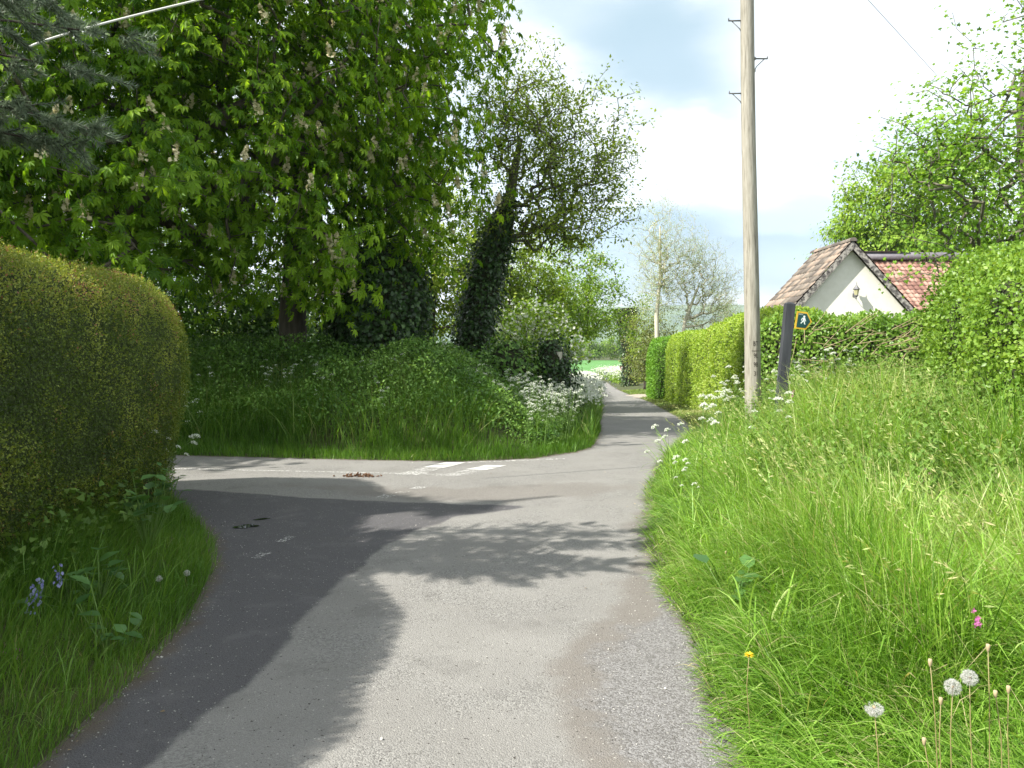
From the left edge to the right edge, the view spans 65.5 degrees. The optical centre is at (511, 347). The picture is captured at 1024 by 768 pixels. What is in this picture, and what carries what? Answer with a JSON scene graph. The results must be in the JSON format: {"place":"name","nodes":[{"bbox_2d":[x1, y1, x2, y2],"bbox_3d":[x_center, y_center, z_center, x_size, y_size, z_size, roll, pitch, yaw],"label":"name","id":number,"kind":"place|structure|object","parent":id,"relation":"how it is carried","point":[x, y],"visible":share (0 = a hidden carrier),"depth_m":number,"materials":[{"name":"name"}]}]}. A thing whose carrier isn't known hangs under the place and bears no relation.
{"place":"outdoors","nodes":[
{"label":"outdoors","id":0,"kind":"place"},
{"bbox_2d":[33,382,746,767],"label":"road","id":1,"kind":"structure","parent":0,"point":[443,618],"depth_m":4.50,"materials":[{"name":"asphalt"}]},
{"bbox_2d":[232,518,269,527],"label":"puddle water","id":2,"kind":"structure","parent":1,"relation":"on","point":[246,525],"depth_m":7.11,"materials":[{"name":"black liquid"}]},
{"bbox_2d":[172,468,440,474],"bbox_3d":[-4.591,1.592,10.468,7.540,0.001,0.056,0,0,8],"label":"lane line marking","id":3,"kind":"object","parent":1,"relation":"on","point":[299,471],"visible":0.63,"depth_m":10.20,"materials":[{"name":"grey paint"}]},
{"bbox_2d":[333,472,381,476],"bbox_3d":[-1.907,1.583,9.847,0.611,0.078,0.255,0,0,0],"label":"dung pile","id":4,"kind":"object","parent":1,"relation":"on","point":[363,475],"visible":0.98,"depth_m":9.80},
{"bbox_2d":[251,462,505,557],"bbox_3d":[-1.447,1.591,8.563,1.017,0.001,5.147,0,0,21],"label":"give way marking","id":5,"kind":"object","parent":1,"relation":"on","point":[484,467],"visible":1,"depth_m":10.53,"materials":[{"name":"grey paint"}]},
{"bbox_2d":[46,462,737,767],"bbox_3d":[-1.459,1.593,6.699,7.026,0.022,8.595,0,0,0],"label":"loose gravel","id":6,"kind":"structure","parent":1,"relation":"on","point":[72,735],"depth_m":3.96,"materials":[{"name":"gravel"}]},
{"bbox_2d":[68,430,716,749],"bbox_3d":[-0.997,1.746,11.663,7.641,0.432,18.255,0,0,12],"label":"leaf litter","id":7,"kind":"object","parent":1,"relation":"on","point":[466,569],"visible":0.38,"depth_m":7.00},
{"bbox_2d":[190,304,760,342],"bbox_3d":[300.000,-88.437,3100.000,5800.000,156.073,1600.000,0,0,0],"label":"hills","id":8,"kind":"structure","parent":0,"point":[681,312],"depth_m":2661.31,"materials":[{"name":"green plant"}]},
{"bbox_2d":[0,343,1018,767],"bbox_3d":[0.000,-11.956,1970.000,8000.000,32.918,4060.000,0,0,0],"label":"ground","id":9,"kind":"structure","parent":0,"point":[90,665],"depth_m":4.63,"materials":[{"name":"soil"}]},
{"bbox_2d":[25,584,39,615],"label":"bluebell","id":10,"kind":"object","parent":9,"relation":"on","point":[36,594],"visible":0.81,"depth_m":4.40,"materials":[{"name":"blue plant"}]},
{"bbox_2d":[32,577,43,615],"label":"bluebell","id":11,"kind":"object","parent":9,"relation":"on","point":[41,586],"visible":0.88,"depth_m":4.50,"materials":[{"name":"blue plant"}]},
{"bbox_2d":[13,567,96,610],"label":"dock plant","id":12,"kind":"object","parent":9,"relation":"on","point":[82,571],"visible":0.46,"depth_m":4.71,"materials":[{"name":"green plant"}]},
{"bbox_2d":[52,564,63,605],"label":"bluebell","id":13,"kind":"object","parent":9,"relation":"on","point":[59,578],"visible":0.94,"depth_m":4.60,"materials":[{"name":"blue plant"}]},
{"bbox_2d":[0,475,151,597],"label":"hedge foot weeds","id":14,"kind":"object","parent":9,"relation":"on","point":[124,512],"visible":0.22,"depth_m":5.80,"materials":[{"name":"green plant"}]},
{"bbox_2d":[0,0,162,177],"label":"cedar tree","id":15,"kind":"object","parent":9,"relation":"on","point":[18,107],"visible":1,"depth_m":4.91,"materials":[{"name":"green plant"}]},
{"bbox_2d":[0,237,192,566],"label":"clipped hedge","id":16,"kind":"object","parent":9,"relation":"on","point":[93,370],"visible":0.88,"depth_m":6.15,"materials":[{"name":"green plant"}]},
{"bbox_2d":[70,546,129,612],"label":"dock plant","id":17,"kind":"object","parent":9,"relation":"on","point":[114,571],"visible":0.57,"depth_m":4.85,"materials":[{"name":"green plant"}]},
{"bbox_2d":[68,575,143,655],"bbox_3d":[-2.092,1.388,4.103,0.354,0.412,0.278,0,0,-26],"label":"dock plant","id":18,"kind":"object","parent":9,"relation":"on","point":[118,628],"visible":0.73,"depth_m":4.11,"materials":[{"name":"green plant"}]},
{"bbox_2d":[0,491,224,767],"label":"short grass","id":19,"kind":"structure","parent":9,"relation":"on","point":[179,551],"depth_m":4.52,"materials":[{"name":"plant"}]},
{"bbox_2d":[123,468,185,552],"bbox_3d":[-2.708,1.229,6.044,0.414,0.670,0.353,0,0,-41],"label":"dock plant","id":20,"kind":"object","parent":9,"relation":"on","point":[141,509],"visible":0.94,"depth_m":6.00,"materials":[{"name":"green plant"}]},
{"bbox_2d":[12,105,317,331],"bbox_3d":[-13.582,-3.874,23.859,16.489,9.563,9.708,0,0,0],"label":"sycamore tree","id":21,"kind":"object","parent":9,"relation":"on","point":[82,237],"depth_m":24.00,"materials":[{"name":"green plant"}]},
{"bbox_2d":[147,462,191,518],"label":"dock plant","id":22,"kind":"object","parent":9,"relation":"on","point":[166,486],"visible":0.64,"depth_m":7.19,"materials":[{"name":"green plant"}]},
{"bbox_2d":[150,434,199,498],"bbox_3d":[-3.445,1.195,7.877,0.429,0.926,0.366,26,0,0],"label":"cow parsley","id":23,"kind":"object","parent":9,"relation":"on","point":[194,443],"visible":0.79,"depth_m":7.84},
{"bbox_2d":[79,209,314,384],"bbox_3d":[-8.091,-1.177,20.085,6.279,5.684,4.821,0,0,0],"label":"shrub","id":24,"kind":"object","parent":9,"relation":"on","point":[186,314],"visible":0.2,"depth_m":19.67,"materials":[{"name":"green plant"}]},
{"bbox_2d":[179,333,220,381],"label":"bramble","id":25,"kind":"object","parent":9,"relation":"on","point":[196,357],"visible":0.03,"depth_m":15.58,"materials":[{"name":"green plant"}]},
{"bbox_2d":[171,288,258,384],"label":"field maple tree","id":26,"kind":"object","parent":9,"relation":"on","point":[218,327],"visible":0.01,"depth_m":33.95,"materials":[{"name":"green plant"}]},
{"bbox_2d":[206,322,292,385],"bbox_3d":[-5.354,0.207,16.232,2.010,1.429,1.646,0,0,0],"label":"bramble","id":27,"kind":"object","parent":9,"relation":"on","point":[261,334],"visible":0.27,"depth_m":16.11,"materials":[{"name":"green plant"}]},
{"bbox_2d":[199,263,326,384],"bbox_3d":[-6.308,-0.416,21.197,4.363,3.669,4.065,0,0,0],"label":"shrub","id":28,"kind":"object","parent":9,"relation":"on","point":[269,331],"visible":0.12,"depth_m":20.44,"materials":[{"name":"green plant"}]},
{"bbox_2d":[0,0,533,385],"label":"horse chestnut tree","id":29,"kind":"object","parent":9,"relation":"on","point":[310,150],"visible":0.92,"depth_m":14.46,"materials":[{"name":"green plant"}]},
{"bbox_2d":[271,336,350,381],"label":"bramble","id":30,"kind":"object","parent":9,"relation":"on","point":[304,361],"visible":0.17,"depth_m":15.61,"materials":[{"name":"green plant"}]},
{"bbox_2d":[168,331,575,446],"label":"undergrowth","id":31,"kind":"object","parent":9,"relation":"on","point":[230,344],"visible":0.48,"depth_m":13.93,"materials":[{"name":"green plant"}]},
{"bbox_2d":[314,234,438,387],"bbox_3d":[-2.852,-0.651,16.643,2.619,3.442,2.686,0,0,0],"label":"ivy clad tree","id":32,"kind":"object","parent":9,"relation":"on","point":[408,307],"visible":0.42,"depth_m":15.82,"materials":[{"name":"green plant"}]},
{"bbox_2d":[169,338,604,460],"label":"bank grass","id":33,"kind":"structure","parent":9,"relation":"on","point":[589,431],"depth_m":12.68,"materials":[{"name":"plant"}]},
{"bbox_2d":[376,333,456,388],"bbox_3d":[-1.863,0.344,15.609,1.836,1.228,1.560,0,0,0],"label":"bramble","id":34,"kind":"object","parent":9,"relation":"on","point":[408,363],"visible":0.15,"depth_m":15.30,"materials":[{"name":"green plant"}]},
{"bbox_2d":[385,131,509,345],"bbox_3d":[-3.019,-3.163,29.200,6.158,9.476,4.849,0,0,0],"label":"field maple tree","id":35,"kind":"object","parent":9,"relation":"on","point":[438,287],"visible":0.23,"depth_m":28.62,"materials":[{"name":"green plant"}]},
{"bbox_2d":[438,345,510,401],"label":"bramble","id":36,"kind":"object","parent":9,"relation":"on","point":[484,356],"visible":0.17,"depth_m":16.32,"materials":[{"name":"green plant"}]},
{"bbox_2d":[439,223,577,341],"bbox_3d":[-0.212,-1.703,29.908,5.642,6.816,4.854,0,0,0],"label":"field maple tree","id":37,"kind":"object","parent":9,"relation":"on","point":[516,288],"visible":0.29,"depth_m":29.64,"materials":[{"name":"green plant"}]},
{"bbox_2d":[478,332,546,408],"bbox_3d":[-0.055,0.674,16.982,1.605,1.995,1.575,0,0,0],"label":"ivy stump","id":38,"kind":"object","parent":9,"relation":"on","point":[514,356],"visible":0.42,"depth_m":16.67,"materials":[{"name":"green plant"}]},
{"bbox_2d":[506,372,530,422],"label":"cow parsley","id":39,"kind":"object","parent":9,"relation":"on","point":[520,388],"visible":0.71,"depth_m":14.26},
{"bbox_2d":[515,396,539,450],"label":"cow parsley","id":40,"kind":"object","parent":9,"relation":"on","point":[529,418],"visible":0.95,"depth_m":12.11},
{"bbox_2d":[521,376,540,429],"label":"cow parsley","id":41,"kind":"object","parent":9,"relation":"on","point":[530,397],"visible":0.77,"depth_m":13.88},
{"bbox_2d":[529,388,551,440],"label":"cow parsley","id":42,"kind":"object","parent":9,"relation":"on","point":[539,410],"visible":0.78,"depth_m":12.80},
{"bbox_2d":[491,290,595,376],"bbox_3d":[0.564,0.068,24.126,3.904,3.530,3.037,0,0,0],"label":"hawthorn tree","id":43,"kind":"object","parent":9,"relation":"on","point":[548,327],"visible":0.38,"depth_m":23.64,"materials":[{"name":"green plant"}]},
{"bbox_2d":[532,380,555,448],"bbox_3d":[0.540,1.065,12.426,0.462,1.101,0.364,0,0,33],"label":"cow parsley","id":44,"kind":"object","parent":9,"relation":"on","point":[533,391],"visible":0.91,"depth_m":12.42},
{"bbox_2d":[537,394,557,442],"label":"cow parsley","id":45,"kind":"object","parent":9,"relation":"on","point":[549,416],"visible":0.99,"depth_m":12.51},
{"bbox_2d":[537,386,561,439],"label":"cow parsley","id":46,"kind":"object","parent":9,"relation":"on","point":[549,403],"visible":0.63,"depth_m":13.22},
{"bbox_2d":[447,22,661,359],"bbox_3d":[0.821,-3.165,18.980,5.130,9.135,5.162,0,0,0],"label":"leaning oak tree","id":47,"kind":"object","parent":9,"relation":"on","point":[481,300],"visible":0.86,"depth_m":18.67,"materials":[{"name":"green plant"}]},
{"bbox_2d":[545,391,563,439],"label":"cow parsley","id":48,"kind":"object","parent":9,"relation":"on","point":[552,417],"visible":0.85,"depth_m":12.85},
{"bbox_2d":[526,332,586,419],"bbox_3d":[0.903,0.799,17.596,1.498,2.256,1.549,0,0,0],"label":"ivy stump","id":49,"kind":"object","parent":9,"relation":"on","point":[553,358],"visible":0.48,"depth_m":17.32,"materials":[{"name":"green plant"}]},
{"bbox_2d":[552,396,572,440],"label":"cow parsley","id":50,"kind":"object","parent":9,"relation":"on","point":[563,414],"visible":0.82,"depth_m":13.59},
{"bbox_2d":[557,389,579,436],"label":"cow parsley","id":51,"kind":"object","parent":9,"relation":"on","point":[565,409],"visible":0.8,"depth_m":14.16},
{"bbox_2d":[557,388,582,440],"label":"cow parsley","id":52,"kind":"object","parent":9,"relation":"on","point":[574,392],"visible":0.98,"depth_m":13.09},
{"bbox_2d":[559,384,584,432],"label":"cow parsley","id":53,"kind":"object","parent":9,"relation":"on","point":[572,408],"visible":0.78,"depth_m":14.59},
{"bbox_2d":[561,384,583,430],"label":"cow parsley","id":54,"kind":"object","parent":9,"relation":"on","point":[570,402],"visible":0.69,"depth_m":14.62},
{"bbox_2d":[502,232,643,345],"bbox_3d":[1.871,-1.125,32.967,6.508,7.089,5.728,0,0,-33],"label":"hawthorn tree","id":55,"kind":"object","parent":9,"relation":"on","point":[591,312],"visible":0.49,"depth_m":32.38,"materials":[{"name":"green plant"}]},
{"bbox_2d":[527,265,626,357],"bbox_3d":[2.652,-0.660,38.009,5.833,6.591,5.209,0,0,0],"label":"field maple tree","id":56,"kind":"object","parent":9,"relation":"on","point":[591,293],"visible":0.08,"depth_m":37.55,"materials":[{"name":"green plant"}]},
{"bbox_2d":[570,337,587,359],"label":"hedgerow tree","id":57,"kind":"object","parent":9,"relation":"on","point":[580,353],"visible":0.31,"depth_m":240.15,"materials":[{"name":"green plant"}]},
{"bbox_2d":[570,370,616,415],"bbox_3d":[5.477,2.535,60.006,2.581,3.867,81.234,0,0,5],"label":"cow parsley drift","id":58,"kind":"object","parent":9,"relation":"on","point":[594,381],"visible":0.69,"depth_m":21.84,"materials":[{"name":"plant"}]},
{"bbox_2d":[583,337,608,359],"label":"hedgerow tree","id":59,"kind":"object","parent":9,"relation":"on","point":[596,350],"visible":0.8,"depth_m":238.00,"materials":[{"name":"green plant"}]},
{"bbox_2d":[599,336,619,359],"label":"hedgerow tree","id":60,"kind":"object","parent":9,"relation":"on","point":[611,349],"visible":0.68,"depth_m":242.09,"materials":[{"name":"green plant"}]},
{"bbox_2d":[591,364,643,383],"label":"verge undergrowth","id":61,"kind":"object","parent":9,"relation":"on","point":[613,375],"visible":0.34,"depth_m":97.24,"materials":[{"name":"green plant"}]},
{"bbox_2d":[611,307,641,386],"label":"ivy clad tree","id":62,"kind":"object","parent":9,"relation":"on","point":[626,381],"visible":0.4,"depth_m":73.39,"materials":[{"name":"green plant"}]},
{"bbox_2d":[623,292,659,388],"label":"bush","id":63,"kind":"object","parent":9,"relation":"on","point":[641,348],"visible":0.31,"depth_m":59.75,"materials":[{"name":"green plant"}]},
{"bbox_2d":[613,305,672,389],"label":"bush","id":64,"kind":"object","parent":9,"relation":"on","point":[642,365],"visible":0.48,"depth_m":51.72,"materials":[{"name":"green plant"}]},
{"bbox_2d":[645,335,673,399],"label":"cypress hedge","id":65,"kind":"object","parent":9,"relation":"on","point":[655,367],"visible":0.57,"depth_m":42.36,"materials":[{"name":"plant"}]},
{"bbox_2d":[617,182,707,336],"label":"ash tree","id":66,"kind":"object","parent":9,"relation":"on","point":[661,269],"visible":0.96,"depth_m":45.85,"materials":[{"name":"green plant"}]},
{"bbox_2d":[621,389,724,435],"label":"mown verge grass","id":67,"kind":"structure","parent":9,"relation":"on","point":[694,412],"depth_m":31.22,"materials":[{"name":"plant"}]},
{"bbox_2d":[644,424,703,518],"bbox_3d":[1.450,1.120,6.998,0.417,0.930,0.402,-20,-1,4],"label":"cow parsley","id":68,"kind":"object","parent":9,"relation":"on","point":[667,429],"visible":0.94,"depth_m":7.01,"materials":[{"name":"plant"}]},
{"bbox_2d":[641,300,713,370],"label":"bush","id":69,"kind":"object","parent":9,"relation":"on","point":[687,324],"visible":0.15,"depth_m":53.07,"materials":[{"name":"green plant"}]},
{"bbox_2d":[674,458,714,522],"bbox_3d":[1.534,1.241,6.629,0.286,0.639,0.277,-18,-6,19],"label":"cow parsley","id":70,"kind":"object","parent":9,"relation":"on","point":[685,459],"visible":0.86,"depth_m":6.65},
{"bbox_2d":[677,394,724,504],"bbox_3d":[1.690,0.979,7.205,0.402,1.125,0.441,0,0,25],"label":"cow parsley","id":71,"kind":"object","parent":9,"relation":"on","point":[703,404],"visible":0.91,"depth_m":7.19,"materials":[{"name":"plant"}]},
{"bbox_2d":[667,223,743,331],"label":"ash tree","id":72,"kind":"object","parent":9,"relation":"on","point":[719,294],"visible":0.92,"depth_m":46.39,"materials":[{"name":"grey plant"}]},
{"bbox_2d":[703,387,725,428],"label":"cow parsley","id":73,"kind":"object","parent":9,"relation":"on","point":[717,403],"visible":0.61,"depth_m":12.46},
{"bbox_2d":[698,389,740,472],"bbox_3d":[2.060,0.947,7.821,0.392,1.095,0.517,-3,0,-1],"label":"cow parsley","id":74,"kind":"object","parent":9,"relation":"on","point":[717,412],"visible":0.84,"depth_m":7.79,"materials":[{"name":"plant"}]},
{"bbox_2d":[711,375,738,424],"bbox_3d":[3.125,0.930,11.768,0.426,1.054,0.412,0,0,-40],"label":"cow parsley","id":75,"kind":"object","parent":9,"relation":"on","point":[726,393],"visible":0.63,"depth_m":11.76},
{"bbox_2d":[693,554,770,609],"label":"dock plant","id":76,"kind":"object","parent":9,"relation":"on","point":[744,559],"visible":0.44,"depth_m":4.66,"materials":[{"name":"green plant"}]},
{"bbox_2d":[720,377,744,423],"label":"cow parsley","id":77,"kind":"object","parent":9,"relation":"on","point":[737,382],"visible":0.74,"depth_m":11.15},
{"bbox_2d":[725,365,744,412],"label":"cow parsley","id":78,"kind":"object","parent":9,"relation":"on","point":[729,366],"visible":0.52,"depth_m":11.57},
{"bbox_2d":[663,304,828,413],"bbox_3d":[7.999,0.873,29.990,2.440,4.158,22.793,0,0,5],"label":"beech hedge","id":79,"kind":"object","parent":9,"relation":"on","point":[695,359],"visible":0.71,"depth_m":28.97,"materials":[{"name":"green plant"}]},
{"bbox_2d":[728,0,767,421],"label":"telegraph pole","id":80,"kind":"object","parent":9,"relation":"on","point":[752,344],"visible":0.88,"depth_m":10.91,"materials":[{"name":"brown wood"}]},
{"bbox_2d":[30,0,200,46],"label":"overhead cable","id":81,"kind":"object","parent":80,"relation":"attached to","point":[123,18],"visible":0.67,"depth_m":7.94,"materials":[{"name":"grey plastic"}]},
{"bbox_2d":[868,0,934,72],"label":"overhead wire","id":82,"kind":"object","parent":80,"relation":"attached to","point":[900,35],"visible":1,"depth_m":18.48,"materials":[{"name":"grey"}]},
{"bbox_2d":[744,651,752,737],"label":"dandelion","id":83,"kind":"object","parent":9,"relation":"on","point":[748,654],"visible":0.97,"depth_m":3.15,"materials":[{"name":"yellow plant"}]},
{"bbox_2d":[746,391,793,476],"bbox_3d":[2.409,0.921,7.557,0.479,1.035,0.409,1,0,13],"label":"cow parsley","id":84,"kind":"object","parent":9,"relation":"on","point":[780,398],"visible":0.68,"depth_m":7.53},
{"bbox_2d":[774,302,811,417],"bbox_3d":[3.682,0.346,10.494,0.497,1.879,0.128,0,0,0],"label":"footpath signpost","id":85,"kind":"object","parent":9,"relation":"on","point":[803,321],"visible":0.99,"depth_m":10.44,"materials":[{"name":"grey wood"}]},
{"bbox_2d":[798,348,829,390],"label":"cow parsley","id":86,"kind":"object","parent":9,"relation":"on","point":[826,349],"visible":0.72,"depth_m":11.24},
{"bbox_2d":[630,337,1023,767],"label":"tall grass","id":87,"kind":"structure","parent":9,"relation":"on","point":[872,597],"depth_m":4.01,"materials":[{"name":"plant"}]},
{"bbox_2d":[828,347,851,381],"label":"cow parsley","id":88,"kind":"object","parent":9,"relation":"on","point":[832,353],"visible":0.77,"depth_m":11.39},
{"bbox_2d":[760,307,930,393],"bbox_3d":[7.372,0.415,15.654,5.190,2.447,2.429,0,0,16],"label":"hornbeam hedge","id":89,"kind":"object","parent":9,"relation":"on","point":[770,334],"visible":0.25,"depth_m":15.22,"materials":[{"name":"green plant"}]},
{"bbox_2d":[842,346,862,383],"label":"cow parsley","id":90,"kind":"object","parent":9,"relation":"on","point":[852,358],"visible":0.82,"depth_m":11.82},
{"bbox_2d":[790,310,924,382],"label":"twigs","id":91,"kind":"object","parent":9,"relation":"on","point":[905,335],"visible":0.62,"depth_m":14.20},
{"bbox_2d":[722,354,1023,527],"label":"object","id":92,"kind":"object","parent":9,"relation":"on","point":[945,416],"visible":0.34,"depth_m":6.68,"materials":[{"name":"green plant"}]},
{"bbox_2d":[864,702,883,767],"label":"dandelion clock","id":93,"kind":"object","parent":9,"relation":"on","point":[873,711],"visible":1,"depth_m":2.35,"materials":[{"name":"plant"}]},
{"bbox_2d":[764,237,988,317],"bbox_3d":[16.356,-0.493,33.012,13.883,7.186,10.083,0,0,0],"label":"bungalow","id":94,"kind":"object","parent":9,"relation":"on","point":[812,282],"visible":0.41,"depth_m":28.28,"materials":[{"name":"paint"}]},
{"bbox_2d":[852,281,859,298],"bbox_3d":[12.134,-2.006,28.113,0.217,0.620,0.355,0,0,0],"label":"wall lantern","id":95,"kind":"object","parent":94,"relation":"attached to","point":[856,289],"depth_m":28.03,"materials":[{"name":"glass"}]},
{"bbox_2d":[794,103,1019,270],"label":"lime tree","id":96,"kind":"object","parent":9,"relation":"on","point":[859,231],"visible":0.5,"depth_m":44.85,"materials":[{"name":"green plant"}]},
{"bbox_2d":[922,737,928,767],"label":"dandelion stalk","id":97,"kind":"object","parent":9,"relation":"on","point":[923,740],"visible":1,"depth_m":2.50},
{"bbox_2d":[928,658,937,767],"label":"dandelion stalk","id":98,"kind":"object","parent":9,"relation":"on","point":[930,662],"visible":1,"depth_m":2.50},
{"bbox_2d":[855,0,1023,298],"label":"field maple tree","id":99,"kind":"object","parent":9,"relation":"on","point":[1015,232],"visible":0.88,"depth_m":13.42,"materials":[{"name":"green plant"}]},
{"bbox_2d":[939,697,942,767],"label":"dandelion stalk","id":100,"kind":"object","parent":9,"relation":"on","point":[940,700],"visible":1,"depth_m":2.50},
{"bbox_2d":[943,678,961,767],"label":"dandelion clock","id":101,"kind":"object","parent":9,"relation":"on","point":[950,682],"visible":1,"depth_m":2.45,"materials":[{"name":"plant"}]},
{"bbox_2d":[908,236,1023,431],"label":"thorn bush","id":102,"kind":"object","parent":9,"relation":"on","point":[975,311],"visible":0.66,"depth_m":9.10,"materials":[{"name":"green plant"}]},
{"bbox_2d":[960,669,977,767],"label":"dandelion clock","id":103,"kind":"object","parent":9,"relation":"on","point":[967,678],"visible":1,"depth_m":2.45,"materials":[{"name":"plant"}]},
{"bbox_2d":[971,608,981,699],"bbox_3d":[1.862,1.264,3.183,0.041,0.427,0.076,0,0,18],"label":"red campion","id":104,"kind":"object","parent":9,"relation":"on","point":[977,618],"visible":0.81,"depth_m":3.19,"materials":[{"name":"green plant"}]},
{"bbox_2d":[986,644,989,767],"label":"dandelion stalk","id":105,"kind":"object","parent":9,"relation":"on","point":[988,647],"visible":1,"depth_m":2.50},
{"bbox_2d":[993,690,1002,767],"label":"dandelion stalk","id":106,"kind":"object","parent":9,"relation":"on","point":[995,693],"visible":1,"depth_m":2.50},
{"bbox_2d":[993,8,1023,250],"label":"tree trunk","id":107,"kind":"object","parent":9,"relation":"on","point":[1022,95],"visible":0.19,"depth_m":18.48,"materials":[{"name":"green plant"}]},
{"bbox_2d":[1006,685,1010,767],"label":"dandelion stalk","id":108,"kind":"object","parent":9,"relation":"on","point":[1008,688],"visible":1,"depth_m":2.50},
{"bbox_2d":[12,0,1023,315],"label":"sky","id":109,"kind":"structure","parent":0,"point":[830,66],"materials":[{"name":"white"}]},
{"bbox_2d":[569,360,643,372],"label":"field","id":110,"kind":"structure","parent":0,"point":[595,364],"depth_m":190.16,"materials":[{"name":"plant"}]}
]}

